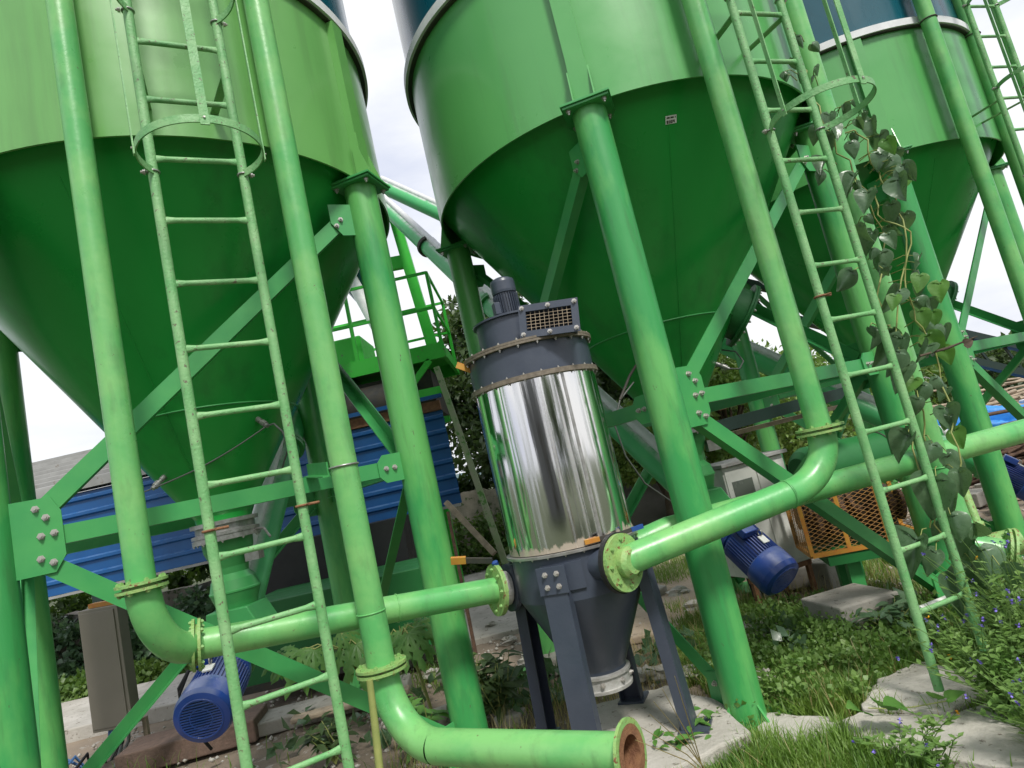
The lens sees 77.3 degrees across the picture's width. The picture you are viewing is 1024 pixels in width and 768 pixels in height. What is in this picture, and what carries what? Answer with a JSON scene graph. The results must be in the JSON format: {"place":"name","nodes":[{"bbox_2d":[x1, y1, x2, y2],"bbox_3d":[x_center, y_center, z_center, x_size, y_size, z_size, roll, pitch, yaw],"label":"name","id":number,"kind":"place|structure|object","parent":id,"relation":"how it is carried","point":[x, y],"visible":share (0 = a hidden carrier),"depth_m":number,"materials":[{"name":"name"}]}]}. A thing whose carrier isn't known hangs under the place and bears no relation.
{"place":"outdoors","nodes":[
{"label":"outdoors","id":0,"kind":"place"},
{"bbox_2d":[401,605,518,670],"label":"path","id":1,"kind":"structure","parent":0,"point":[482,616],"depth_m":6.57,"materials":[{"name":"concrete"}]},
{"bbox_2d":[463,561,510,581],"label":"rubble ground","id":2,"kind":"structure","parent":0,"point":[474,576],"depth_m":10.41,"materials":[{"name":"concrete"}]},
{"bbox_2d":[452,510,509,574],"bbox_3d":[-0.604,2.749,10.944,1.861,1.175,0.768,-13,-8,0],"label":"weed clump","id":3,"kind":"object","parent":2,"relation":"on","point":[481,529],"visible":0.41,"depth_m":10.86,"materials":[{"name":"green plant"}]},
{"bbox_2d":[19,0,1023,492],"label":"sky","id":4,"kind":"structure","parent":0,"point":[57,427],"materials":[{"name":"white"}]},
{"bbox_2d":[49,382,1023,767],"bbox_3d":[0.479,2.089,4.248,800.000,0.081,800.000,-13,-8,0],"label":"ground","id":5,"kind":"structure","parent":0,"point":[365,752],"depth_m":4.82,"materials":[{"name":"concrete"}]},
{"bbox_2d":[68,601,150,767],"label":"control cabinet","id":6,"kind":"object","parent":5,"relation":"on","point":[113,696],"visible":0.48,"depth_m":5.24,"materials":[{"name":"metal"}]},
{"bbox_2d":[58,657,197,702],"bbox_3d":[-4.917,3.688,7.920,4.034,0.618,0.766,-13,-8,0],"label":"weed clump","id":7,"kind":"object","parent":5,"relation":"on","point":[75,688],"visible":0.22,"depth_m":7.83,"materials":[{"name":"green plant"}]},
{"bbox_2d":[61,670,196,743],"bbox_3d":[-4.351,3.477,6.743,4.098,0.150,1.528,-12,-8,-4],"label":"yard strip","id":8,"kind":"object","parent":5,"relation":"on","point":[77,720],"visible":0.13,"depth_m":6.31,"materials":[{"name":"concrete"}]},
{"bbox_2d":[243,514,435,695],"bbox_3d":[-1.723,2.129,6.564,2.490,1.200,1.635,-13,-8,0],"label":"machine housing","id":9,"kind":"object","parent":8,"relation":"on","point":[289,586],"visible":0.12,"depth_m":6.64,"materials":[{"name":"grey paint"}]},
{"bbox_2d":[444,500,496,555],"bbox_3d":[-0.483,1.638,7.315,0.605,0.715,0.090,-18,-9,33],"label":"wooden strut","id":10,"kind":"object","parent":9,"relation":"attached to","point":[476,534],"visible":1,"depth_m":7.28,"materials":[{"name":"wood"}]},
{"bbox_2d":[49,561,210,618],"bbox_3d":[-5.995,3.485,10.224,6.977,1.637,0.892,-13,-8,0],"label":"hedge","id":11,"kind":"object","parent":5,"relation":"on","point":[64,605],"visible":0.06,"depth_m":10.18,"materials":[{"name":"green plant"}]},
{"bbox_2d":[51,581,211,661],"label":"stone wall","id":12,"kind":"structure","parent":5,"relation":"on","point":[169,596],"depth_m":9.04,"materials":[{"name":"stone"}]},
{"bbox_2d":[50,583,215,681],"bbox_3d":[-5.530,3.571,8.710,4.805,1.225,0.842,-13,-8,0],"label":"ivy","id":13,"kind":"object","parent":12,"relation":"attached to","point":[201,606],"visible":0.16,"depth_m":8.64,"materials":[{"name":"green plant"}]},
{"bbox_2d":[114,704,267,767],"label":"brick plinth","id":14,"kind":"structure","parent":5,"relation":"on","point":[168,745],"depth_m":4.77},
{"bbox_2d":[0,0,487,767],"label":"silo","id":15,"kind":"object","parent":5,"relation":"on","point":[44,322],"visible":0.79,"depth_m":3.55,"materials":[{"name":"green paint"}]},
{"bbox_2d":[110,0,354,767],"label":"ladder","id":16,"kind":"object","parent":15,"relation":"attached to","point":[216,557],"visible":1,"depth_m":2.69,"materials":[{"name":"metal"}]},
{"bbox_2d":[45,0,508,672],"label":"pipe","id":17,"kind":"object","parent":15,"relation":"attached to","point":[161,634],"visible":1,"depth_m":2.79,"materials":[{"name":"metal"}]},
{"bbox_2d":[249,329,332,671],"bbox_3d":[-2.126,-0.794,7.158,0.300,6.101,6.119,-13,-8,3],"label":"screw conveyor","id":18,"kind":"object","parent":15,"relation":"attached to","point":[270,517],"visible":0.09,"depth_m":4.66,"materials":[{"name":"metal"}]},
{"bbox_2d":[173,656,251,750],"bbox_3d":[-1.690,1.799,3.573,0.388,0.591,0.526,-12,-8,-8],"label":"electric motor","id":19,"kind":"object","parent":18,"relation":"attached to","point":[202,713],"visible":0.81,"depth_m":3.37,"materials":[{"name":"blue paint"}]},
{"bbox_2d":[243,0,646,767],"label":"pipe","id":20,"kind":"object","parent":15,"relation":"attached to","point":[413,732],"visible":0.97,"depth_m":3.01,"materials":[{"name":"metal"}]},
{"bbox_2d":[32,393,461,602],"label":"shed","id":21,"kind":"structure","parent":5,"relation":"on","point":[173,550],"depth_m":7.96,"materials":[{"name":"blue paint"}]},
{"bbox_2d":[434,366,508,564],"bbox_3d":[-0.514,0.911,7.666,0.107,2.505,0.810,-8,-9,-31],"label":"prop","id":22,"kind":"object","parent":21,"relation":"attached to","point":[475,477],"visible":0.86,"depth_m":7.59,"materials":[{"name":"grey paint"}]},
{"bbox_2d":[261,631,366,700],"bbox_3d":[-1.258,2.070,4.343,0.876,0.746,0.362,-13,-8,0],"label":"papaya plant","id":23,"kind":"object","parent":5,"relation":"on","point":[347,652],"visible":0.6,"depth_m":4.36,"materials":[{"name":"green plant"}]},
{"bbox_2d":[292,711,359,767],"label":"shrub","id":24,"kind":"object","parent":5,"relation":"on","point":[326,744],"visible":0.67,"depth_m":3.99,"materials":[{"name":"green plant"}]},
{"bbox_2d":[258,673,411,736],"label":"timber beam","id":25,"kind":"structure","parent":5,"relation":"on","point":[270,723],"depth_m":5.00,"materials":[{"name":"wood"}]},
{"bbox_2d":[290,685,409,724],"bbox_3d":[-1.232,2.456,4.907,0.900,0.040,0.120,-12,-8,-7],"label":"plank","id":26,"kind":"object","parent":25,"relation":"on","point":[316,713],"visible":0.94,"depth_m":4.84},
{"bbox_2d":[366,679,383,767],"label":"wooden stake","id":27,"kind":"object","parent":5,"relation":"on","point":[378,759],"visible":1,"depth_m":2.69,"materials":[{"name":"wood"}]},
{"bbox_2d":[303,222,464,583],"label":"mixer platform","id":28,"kind":"structure","parent":5,"relation":"on","point":[357,359],"depth_m":8.83,"materials":[{"name":"green paint"}]},
{"bbox_2d":[390,617,436,708],"bbox_3d":[-0.673,1.980,4.392,0.544,0.675,0.329,-13,-8,0],"label":"papaya plant","id":29,"kind":"object","parent":5,"relation":"on","point":[409,643],"visible":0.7,"depth_m":4.35,"materials":[{"name":"green plant"}]},
{"bbox_2d":[397,694,448,764],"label":"shrub","id":30,"kind":"object","parent":5,"relation":"on","point":[423,710],"visible":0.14,"depth_m":3.80,"materials":[{"name":"green plant"}]},
{"bbox_2d":[423,668,438,679],"bbox_3d":[-0.691,2.468,5.444,0.153,0.094,0.169,-15,-8,17],"label":"rubble stone","id":31,"kind":"object","parent":5,"relation":"on","point":[428,672],"visible":0.51,"depth_m":5.42,"materials":[{"name":"stone"}]},
{"bbox_2d":[432,704,449,725],"bbox_3d":[-0.433,2.204,4.236,0.252,0.108,0.180,-10,-9,-23],"label":"concrete chunk","id":32,"kind":"object","parent":5,"relation":"on","point":[445,721],"visible":0.06,"depth_m":4.15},
{"bbox_2d":[446,511,476,652],"bbox_3d":[-0.424,2.154,6.084,0.033,1.872,0.634,-12,-8,-6],"label":"dark post","id":33,"kind":"object","parent":5,"relation":"on","point":[461,581],"visible":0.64,"depth_m":6.22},
{"bbox_2d":[433,652,496,709],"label":"shrub","id":34,"kind":"object","parent":5,"relation":"on","point":[440,687],"visible":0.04,"depth_m":4.24,"materials":[{"name":"green plant"}]},
{"bbox_2d":[452,453,491,492],"bbox_3d":[-2.683,2.687,12.391,4.845,2.716,2.881,-13,-8,0],"label":"tree","id":35,"kind":"object","parent":5,"relation":"on","point":[461,484],"visible":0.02,"depth_m":12.44,"materials":[{"name":"green plant"}]},
{"bbox_2d":[450,488,505,570],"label":"stone wall","id":36,"kind":"structure","parent":5,"relation":"on","point":[470,506],"depth_m":11.44,"materials":[{"name":"stone"}]},
{"bbox_2d":[432,290,528,491],"bbox_3d":[-0.184,0.574,12.448,2.750,5.391,2.918,-20,-10,41],"label":"tree","id":37,"kind":"object","parent":5,"relation":"on","point":[460,389],"visible":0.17,"depth_m":11.97,"materials":[{"name":"green plant"}]},
{"bbox_2d":[485,621,501,627],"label":"rubble stone","id":38,"kind":"object","parent":5,"relation":"on","point":[491,623],"visible":0.52,"depth_m":6.59,"materials":[{"name":"stone"}]},
{"bbox_2d":[474,649,527,726],"bbox_3d":[-0.081,1.920,4.044,0.481,0.434,0.459,-13,-8,0],"label":"shrub","id":39,"kind":"object","parent":5,"relation":"on","point":[493,684],"visible":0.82,"depth_m":4.05,"materials":[{"name":"green plant"}]},
{"bbox_2d":[500,635,516,645],"bbox_3d":[-0.036,2.383,5.934,0.177,0.094,0.147,-13,-8,0],"label":"rubble stone","id":40,"kind":"object","parent":5,"relation":"on","point":[509,640],"visible":0.98,"depth_m":5.90,"materials":[{"name":"stone"}]},
{"bbox_2d":[494,707,527,728],"bbox_3d":[-0.007,2.084,3.986,0.182,0.078,0.130,-15,-8,14],"label":"concrete chunk","id":41,"kind":"object","parent":5,"relation":"on","point":[515,715],"visible":0.58,"depth_m":3.93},
{"bbox_2d":[543,651,558,676],"bbox_3d":[0.353,2.107,4.863,0.200,0.120,0.280,-11,-8,-13],"label":"concrete chunk","id":42,"kind":"object","parent":5,"relation":"on","point":[552,656],"visible":0.06,"depth_m":4.78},
{"bbox_2d":[111,554,1023,767],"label":"grass","id":43,"kind":"structure","parent":5,"relation":"on","point":[844,750],"depth_m":3.11,"materials":[{"name":"plant"}]},
{"bbox_2d":[636,676,703,767],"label":"dry stalks","id":44,"kind":"object","parent":43,"relation":"on","point":[697,758],"visible":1,"depth_m":2.35,"materials":[{"name":"beige plant"}]},
{"bbox_2d":[592,361,650,462],"bbox_3d":[1.489,0.380,12.781,3.670,5.116,2.986,-13,-8,0],"label":"tree","id":45,"kind":"object","parent":5,"relation":"on","point":[607,384],"visible":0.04,"depth_m":11.87,"materials":[{"name":"green plant"}]},
{"bbox_2d":[253,579,1023,767],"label":"broad leaf cover","id":46,"kind":"object","parent":5,"relation":"on","point":[550,667],"visible":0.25,"depth_m":4.34,"materials":[{"name":"green plant"}]},
{"bbox_2d":[637,664,656,682],"bbox_3d":[0.880,1.930,4.241,0.211,0.129,0.202,-10,-8,-22],"label":"rubble stone","id":47,"kind":"object","parent":5,"relation":"on","point":[642,675],"visible":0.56,"depth_m":4.18,"materials":[{"name":"stone"}]},
{"bbox_2d":[648,664,666,682],"bbox_3d":[1.002,1.906,4.231,0.190,0.112,0.188,-15,-8,17],"label":"rubble stone","id":48,"kind":"object","parent":5,"relation":"on","point":[659,669],"visible":0.39,"depth_m":4.17,"materials":[{"name":"stone"}]},
{"bbox_2d":[622,459,710,525],"bbox_3d":[3.029,2.582,13.229,3.182,2.730,3.284,-13,-8,0],"label":"rock outcrop","id":49,"kind":"object","parent":5,"relation":"on","point":[650,508],"visible":0.04,"depth_m":11.73,"materials":[{"name":"stone"}]},
{"bbox_2d":[596,686,751,767],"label":"concrete pad","id":50,"kind":"object","parent":5,"relation":"on","point":[612,713],"visible":0.56,"depth_m":3.17,"materials":[{"name":"concrete"}]},
{"bbox_2d":[451,276,712,734],"bbox_3d":[0.185,0.603,3.385,0.996,2.480,0.883,-10,-8,-23],"label":"dust collector","id":51,"kind":"object","parent":50,"relation":"on","point":[532,369],"visible":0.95,"depth_m":3.21,"materials":[{"name":"grey metal"}]},
{"bbox_2d":[635,419,1023,538],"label":"pipe","id":52,"kind":"object","parent":51,"relation":"attached to","point":[890,468],"visible":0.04,"depth_m":3.73,"materials":[{"name":"metal"}]},
{"bbox_2d":[964,489,1023,554],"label":"drain pipe","id":53,"kind":"object","parent":52,"relation":"attached to","point":[972,509],"visible":0.24,"depth_m":3.69,"materials":[{"name":"metal"}]},
{"bbox_2d":[392,0,956,735],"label":"silo","id":54,"kind":"object","parent":5,"relation":"on","point":[572,148],"visible":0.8,"depth_m":4.03,"materials":[{"name":"green paint"}]},
{"bbox_2d":[384,194,668,491],"bbox_3d":[-0.401,-1.080,7.554,0.300,5.994,6.221,-9,-9,-28],"label":"screw conveyor","id":55,"kind":"object","parent":54,"relation":"attached to","point":[638,441],"visible":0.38,"depth_m":5.59,"materials":[{"name":"metal"}]},
{"bbox_2d":[721,525,798,595],"bbox_3d":[1.667,1.167,4.350,0.306,0.515,0.514,-9,-9,-28],"label":"electric motor","id":56,"kind":"object","parent":55,"relation":"attached to","point":[761,560],"visible":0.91,"depth_m":4.22,"materials":[{"name":"blue paint"}]},
{"bbox_2d":[603,0,845,591],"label":"pipe","id":57,"kind":"object","parent":54,"relation":"attached to","point":[628,560],"visible":1,"depth_m":3.28,"materials":[{"name":"metal"}]},
{"bbox_2d":[717,388,861,429],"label":"channel beam","id":58,"kind":"structure","parent":54,"relation":"attached to","point":[752,417],"depth_m":4.60,"materials":[{"name":"metal"}]},
{"bbox_2d":[731,405,837,434],"bbox_3d":[2.117,0.271,4.895,1.347,0.041,0.120,-8,-9,-31],"label":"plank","id":59,"kind":"object","parent":58,"relation":"attached to","point":[768,424],"visible":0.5,"depth_m":4.71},
{"bbox_2d":[716,0,988,691],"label":"ladder","id":60,"kind":"object","parent":54,"relation":"attached to","point":[876,312],"visible":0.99,"depth_m":3.22,"materials":[{"name":"metal"}]},
{"bbox_2d":[779,2,1023,619],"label":"climbing vine","id":61,"kind":"object","parent":60,"relation":"attached to","point":[957,479],"visible":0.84,"depth_m":3.35,"materials":[{"name":"green plant"}]},
{"bbox_2d":[785,0,1021,577],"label":"pipe","id":62,"kind":"object","parent":54,"relation":"attached to","point":[800,23],"visible":0.42,"depth_m":3.78,"materials":[{"name":"metal"}]},
{"bbox_2d":[665,586,690,596],"bbox_3d":[1.636,2.039,6.269,0.254,0.126,0.201,-13,-8,0],"label":"rubble stone","id":63,"kind":"object","parent":5,"relation":"on","point":[676,590],"visible":0.67,"depth_m":6.23,"materials":[{"name":"stone"}]},
{"bbox_2d":[652,706,714,749],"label":"shrub","id":64,"kind":"object","parent":5,"relation":"on","point":[705,712],"visible":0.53,"depth_m":3.04,"materials":[{"name":"green plant"}]},
{"bbox_2d":[627,396,748,461],"bbox_3d":[3.370,0.516,13.201,3.163,4.134,2.820,-13,-8,0],"label":"tree","id":65,"kind":"object","parent":5,"relation":"on","point":[734,411],"visible":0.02,"depth_m":12.27,"materials":[{"name":"green plant"}]},
{"bbox_2d":[682,599,697,611],"bbox_3d":[1.606,1.970,5.622,0.257,0.148,0.175,-13,-8,0],"label":"rubble stone","id":66,"kind":"object","parent":5,"relation":"on","point":[690,603],"visible":0.4,"depth_m":5.59,"materials":[{"name":"stone"}]},
{"bbox_2d":[683,664,699,680],"bbox_3d":[1.168,1.840,4.071,0.213,0.118,0.194,-18,-10,35],"label":"rubble stone","id":67,"kind":"object","parent":5,"relation":"on","point":[685,672],"visible":0.18,"depth_m":4.03,"materials":[{"name":"stone"}]},
{"bbox_2d":[372,558,1021,767],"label":"dry grass","id":68,"kind":"structure","parent":5,"relation":"on","point":[632,642],"depth_m":3.96,"materials":[{"name":"plant"}]},
{"bbox_2d":[704,338,795,463],"bbox_3d":[3.923,0.656,11.558,2.913,3.172,2.333,-13,-8,0],"label":"tree","id":69,"kind":"object","parent":5,"relation":"on","point":[719,376],"visible":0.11,"depth_m":11.25,"materials":[{"name":"green plant"}]},
{"bbox_2d":[743,616,781,642],"bbox_3d":[1.802,1.769,4.532,0.362,0.120,0.553,-15,-8,15],"label":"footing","id":70,"kind":"object","parent":5,"relation":"on","point":[756,630],"visible":0.03,"depth_m":4.46,"materials":[{"name":"concrete"}]},
{"bbox_2d":[710,448,817,604],"bbox_3d":[2.021,1.219,5.314,0.670,1.211,0.470,-10,-8,-21],"label":"electric cabinet","id":71,"kind":"object","parent":5,"relation":"on","point":[735,477],"visible":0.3,"depth_m":5.15,"materials":[{"name":"metal"}]},
{"bbox_2d":[781,566,810,591],"bbox_3d":[2.492,1.697,5.652,0.400,0.180,0.200,-14,-8,11],"label":"cinder block","id":72,"kind":"object","parent":5,"relation":"on","point":[802,573],"depth_m":5.55,"materials":[{"name":"concrete"}]},
{"bbox_2d":[758,712,840,744],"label":"stone slab","id":73,"kind":"structure","parent":5,"relation":"on","point":[787,719],"depth_m":3.07,"materials":[{"name":"concrete"}]},
{"bbox_2d":[811,558,840,591],"bbox_3d":[2.698,1.567,5.360,0.400,0.240,0.200,-9,-9,-28],"label":"cinder block","id":74,"kind":"object","parent":5,"relation":"on","point":[824,568],"depth_m":5.22,"materials":[{"name":"concrete"}]},
{"bbox_2d":[788,430,890,578],"bbox_3d":[3.204,1.005,5.617,1.460,1.171,0.420,-10,-8,-18],"label":"air tank","id":75,"kind":"object","parent":5,"relation":"on","point":[850,453],"visible":0.2,"depth_m":5.47,"materials":[{"name":"metal"}]},
{"bbox_2d":[683,586,998,726],"bbox_3d":[1.958,1.605,4.090,1.858,0.304,1.983,-13,-8,0],"label":"ground cover","id":76,"kind":"object","parent":5,"relation":"on","point":[819,632],"visible":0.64,"depth_m":3.68,"materials":[{"name":"green plant"}]},
{"bbox_2d":[801,583,902,629],"bbox_3d":[2.284,1.551,4.284,0.440,0.280,0.420,-11,-8,-11],"label":"concrete block","id":77,"kind":"object","parent":5,"relation":"on","point":[849,598],"depth_m":4.20,"materials":[{"name":"concrete"}]},
{"bbox_2d":[786,479,922,586],"bbox_3d":[2.572,1.093,4.752,0.840,0.845,0.560,-14,-8,11],"label":"cage","id":78,"kind":"object","parent":5,"relation":"on","point":[831,544],"visible":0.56,"depth_m":4.62,"materials":[{"name":"orange paint"}]},
{"bbox_2d":[732,0,1023,556],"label":"silo","id":79,"kind":"object","parent":5,"relation":"on","point":[907,106],"visible":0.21,"depth_m":5.78,"materials":[{"name":"green paint"}]},
{"bbox_2d":[380,176,978,478],"bbox_3d":[1.224,-1.298,8.625,7.130,6.458,0.300,-18,-9,32],"label":"screw conveyor","id":80,"kind":"object","parent":79,"relation":"attached to","point":[766,359],"visible":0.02,"depth_m":7.44,"materials":[{"name":"metal"}]},
{"bbox_2d":[1003,454,1023,500],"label":"electric motor","id":81,"kind":"object","parent":80,"relation":"attached to","point":[1015,468],"visible":0.43,"depth_m":6.12,"materials":[{"name":"blue paint"}]},
{"bbox_2d":[912,0,1023,321],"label":"pipe","id":82,"kind":"object","parent":79,"relation":"attached to","point":[1001,229],"visible":1,"depth_m":5.43,"materials":[{"name":"metal"}]},
{"bbox_2d":[952,0,1023,205],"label":"fill pipe","id":83,"kind":"object","parent":79,"relation":"attached to","point":[1011,158],"visible":0.47,"depth_m":5.95,"materials":[{"name":"metal"}]},
{"bbox_2d":[961,0,1023,177],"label":"ladder","id":84,"kind":"object","parent":79,"relation":"attached to","point":[989,67],"visible":1,"depth_m":5.38,"materials":[{"name":"metal"}]},
{"bbox_2d":[987,0,1023,94],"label":"conduit","id":85,"kind":"object","parent":79,"relation":"attached to","point":[1006,48],"depth_m":5.74,"materials":[{"name":"metal"}]},
{"bbox_2d":[851,594,915,635],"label":"shrub","id":86,"kind":"object","parent":5,"relation":"on","point":[893,609],"visible":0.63,"depth_m":3.90,"materials":[{"name":"green plant"}]},
{"bbox_2d":[852,710,963,767],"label":"flowering weed","id":87,"kind":"object","parent":5,"relation":"on","point":[928,757],"visible":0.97,"depth_m":2.51,"materials":[{"name":"green plant"}]},
{"bbox_2d":[869,363,952,404],"bbox_3d":[19.351,0.103,31.660,5.284,3.883,7.068,-18,-9,31],"label":"tree","id":88,"kind":"object","parent":5,"relation":"on","point":[933,368],"visible":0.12,"depth_m":29.93,"materials":[{"name":"green plant"}]},
{"bbox_2d":[861,662,987,715],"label":"concrete slab","id":89,"kind":"structure","parent":5,"relation":"on","point":[911,683],"depth_m":3.09,"materials":[{"name":"concrete"}]},
{"bbox_2d":[839,704,1023,767],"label":"concrete slab","id":90,"kind":"structure","parent":5,"relation":"on","point":[990,742],"depth_m":2.66,"materials":[{"name":"concrete"}]},
{"bbox_2d":[846,690,964,715],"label":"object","id":91,"kind":"object","parent":90,"relation":"on","point":[888,703],"visible":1,"depth_m":2.82,"materials":[{"name":"green plant"}]},
{"bbox_2d":[919,596,945,607],"bbox_3d":[2.249,1.142,3.361,0.298,0.037,0.036,-10,-8,-19],"label":"white pipe","id":92,"kind":"object","parent":5,"relation":"on","point":[933,601],"visible":0.15,"depth_m":3.34,"materials":[{"name":"white"}]},
{"bbox_2d":[896,593,1023,720],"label":"flowering weed","id":93,"kind":"object","parent":5,"relation":"on","point":[996,660],"visible":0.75,"depth_m":2.75,"materials":[{"name":"green plant"}]},
{"bbox_2d":[921,539,1023,665],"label":"flowering weed","id":94,"kind":"object","parent":5,"relation":"on","point":[994,600],"visible":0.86,"depth_m":2.90,"materials":[{"name":"green plant"}]},
{"bbox_2d":[958,656,1023,733],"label":"flowering weed","id":95,"kind":"object","parent":5,"relation":"on","point":[1019,711],"visible":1,"depth_m":2.41,"materials":[{"name":"green plant"}]},
{"bbox_2d":[974,330,1023,392],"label":"tree","id":96,"kind":"object","parent":5,"relation":"on","point":[1000,355],"visible":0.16,"depth_m":29.91,"materials":[{"name":"green plant"}]},
{"bbox_2d":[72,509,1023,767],"bbox_3d":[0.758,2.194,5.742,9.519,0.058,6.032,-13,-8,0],"label":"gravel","id":97,"kind":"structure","parent":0,"point":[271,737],"depth_m":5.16,"materials":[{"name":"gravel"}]},
{"bbox_2d":[630,555,746,644],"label":"sand track","id":98,"kind":"structure","parent":0,"point":[641,616],"depth_m":5.91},
{"bbox_2d":[611,398,673,515],"bbox_3d":[2.462,1.307,11.088,2.161,2.432,1.739,-13,-8,0],"label":"tree","id":99,"kind":"object","parent":98,"relation":"on","point":[625,467],"visible":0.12,"depth_m":10.93,"materials":[{"name":"green plant"}]},
{"bbox_2d":[658,585,666,595],"bbox_3d":[1.438,2.092,6.431,0.210,0.090,0.150,-20,-10,40],"label":"concrete chunk","id":100,"kind":"object","parent":98,"relation":"on","point":[663,588],"visible":0.22,"depth_m":6.36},
{"bbox_2d":[898,474,1019,520],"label":"sand yard","id":101,"kind":"structure","parent":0,"point":[971,487],"depth_m":7.48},
{"bbox_2d":[734,344,872,464],"bbox_3d":[6.077,0.570,13.332,4.175,2.867,2.507,-13,-8,0],"label":"tree","id":102,"kind":"object","parent":101,"relation":"on","point":[788,429],"visible":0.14,"depth_m":12.76,"materials":[{"name":"green plant"}]},
{"bbox_2d":[747,279,1023,377],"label":"gantry truss","id":103,"kind":"object","parent":101,"relation":"on","point":[986,363],"visible":0.06,"depth_m":8.91,"materials":[{"name":"metal"}]},
{"bbox_2d":[969,488,986,507],"bbox_3d":[5.309,1.312,7.358,0.366,0.160,0.237,-8,-9,-33],"label":"concrete chunk","id":104,"kind":"object","parent":101,"relation":"on","point":[978,497],"visible":0.28,"depth_m":7.21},
{"bbox_2d":[932,377,1023,407],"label":"timber pile","id":105,"kind":"object","parent":101,"relation":"on","point":[1016,395],"visible":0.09,"depth_m":12.28,"materials":[{"name":"wood"}]},
{"bbox_2d":[937,404,1023,457],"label":"tarp","id":106,"kind":"object","parent":101,"relation":"on","point":[998,420],"visible":0.08,"depth_m":9.93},
{"bbox_2d":[970,406,1023,488],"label":"scrap heap","id":107,"kind":"object","parent":101,"relation":"on","point":[1017,451],"visible":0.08,"depth_m":7.91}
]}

